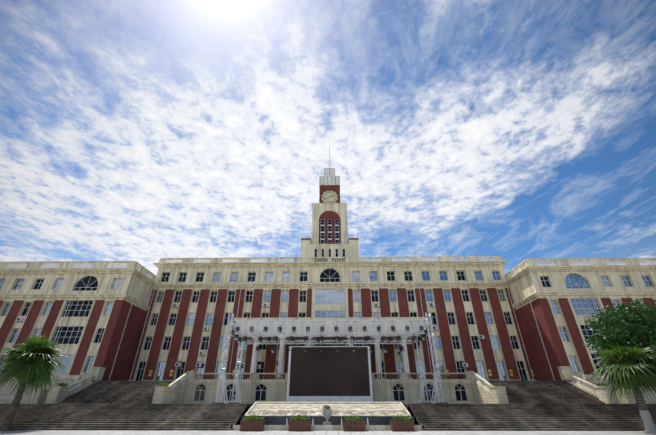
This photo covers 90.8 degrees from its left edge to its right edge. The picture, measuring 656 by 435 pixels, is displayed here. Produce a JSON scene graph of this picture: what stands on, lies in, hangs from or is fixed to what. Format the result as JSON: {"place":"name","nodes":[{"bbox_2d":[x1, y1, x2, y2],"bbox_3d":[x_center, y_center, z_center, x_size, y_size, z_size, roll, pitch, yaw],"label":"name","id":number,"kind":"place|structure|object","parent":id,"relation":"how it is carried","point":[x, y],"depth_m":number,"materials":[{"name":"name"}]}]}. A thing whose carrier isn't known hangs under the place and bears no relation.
{"place":"outdoors","nodes":[
{"label":"outdoors","id":0,"kind":"place"},
{"bbox_2d":[0,430,655,434],"bbox_3d":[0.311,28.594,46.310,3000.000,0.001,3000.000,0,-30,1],"label":"plaza ground","id":1,"kind":"structure","parent":0,"point":[126,432],"depth_m":21.89,"materials":[{"name":"grey concrete"}]},
{"bbox_2d":[0,334,66,430],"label":"palm","id":2,"kind":"object","parent":1,"relation":"on","point":[32,360],"depth_m":24.84,"materials":[{"name":"green plant"}]},
{"bbox_2d":[240,412,414,430],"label":"planter boxes","id":3,"kind":"object","parent":1,"relation":"on","point":[303,423],"depth_m":23.04,"materials":[{"name":"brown wood"}]},
{"bbox_2d":[229,404,425,430],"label":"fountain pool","id":4,"kind":"structure","parent":1,"relation":"on","point":[368,427],"depth_m":23.57,"materials":[{"name":"beige stone"}]},
{"bbox_2d":[322,405,331,424],"bbox_3d":[-0.043,15.228,24.762,0.766,1.691,0.778,0,-30,1],"label":"stone urn","id":5,"kind":"object","parent":4,"relation":"on","point":[327,412],"depth_m":24.62,"materials":[{"name":"grey stone"}]},
{"bbox_2d":[0,380,655,430],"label":"grand stairs","id":6,"kind":"structure","parent":1,"relation":"on","point":[547,405],"depth_m":26.18,"materials":[{"name":"stone"}]},
{"bbox_2d":[0,261,156,380],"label":"wing","id":7,"kind":"structure","parent":6,"relation":"on","point":[94,315],"depth_m":48.26,"materials":[{"name":"beige stone"}]},
{"bbox_2d":[0,366,655,403],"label":"stair balustrades","id":8,"kind":"object","parent":6,"relation":"on","point":[484,390],"depth_m":38.48,"materials":[{"name":"beige stone"}]},
{"bbox_2d":[56,382,606,386],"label":"planter shrubs","id":9,"kind":"object","parent":8,"relation":"on","point":[63,384],"depth_m":36.88,"materials":[{"name":"green plant"}]},
{"bbox_2d":[286,346,372,401],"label":"led screen","id":10,"kind":"object","parent":6,"relation":"on","point":[329,374],"depth_m":41.29,"materials":[{"name":"grey metal"}]},
{"bbox_2d":[212,312,447,403],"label":"stage truss","id":11,"kind":"object","parent":6,"relation":"on","point":[428,322],"depth_m":42.52,"materials":[{"name":"silver metal"}]},
{"bbox_2d":[230,324,427,352],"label":"stage lights","id":12,"kind":"object","parent":11,"relation":"attached to","point":[337,338],"depth_m":42.08,"materials":[{"name":"grey metal"}]},
{"bbox_2d":[185,371,475,403],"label":"podium","id":13,"kind":"object","parent":6,"relation":"on","point":[404,389],"depth_m":42.31,"materials":[{"name":"beige stone"}]},
{"bbox_2d":[127,253,535,380],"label":"building","id":14,"kind":"structure","parent":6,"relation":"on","point":[468,304],"depth_m":53.86,"materials":[{"name":"beige paint"}]},
{"bbox_2d":[301,143,358,261],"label":"clock tower","id":15,"kind":"structure","parent":14,"relation":"on","point":[330,242],"depth_m":65.13,"materials":[{"name":"beige paint"}]},
{"bbox_2d":[504,258,655,379],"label":"wing","id":16,"kind":"structure","parent":6,"relation":"on","point":[556,302],"depth_m":47.98,"materials":[{"name":"beige stone"}]},
{"bbox_2d":[241,402,414,424],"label":"relief sculpture wall","id":17,"kind":"structure","parent":1,"relation":"on","point":[281,413],"depth_m":26.43,"materials":[{"name":"stone"}]},
{"bbox_2d":[579,298,655,366],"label":"tree","id":18,"kind":"object","parent":1,"relation":"on","point":[638,320],"depth_m":26.55,"materials":[{"name":"green plant"}]},
{"bbox_2d":[589,343,655,433],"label":"palm","id":19,"kind":"object","parent":1,"relation":"on","point":[635,372],"depth_m":22.49,"materials":[{"name":"green plant"}]},
{"bbox_2d":[650,341,655,364],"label":"palm","id":20,"kind":"object","parent":1,"relation":"on","point":[654,352],"depth_m":23.51,"materials":[{"name":"green plant"}]},
{"bbox_2d":[0,0,655,275],"label":"sky","id":21,"kind":"structure","parent":0,"point":[145,132],"materials":[{"name":"blue"}]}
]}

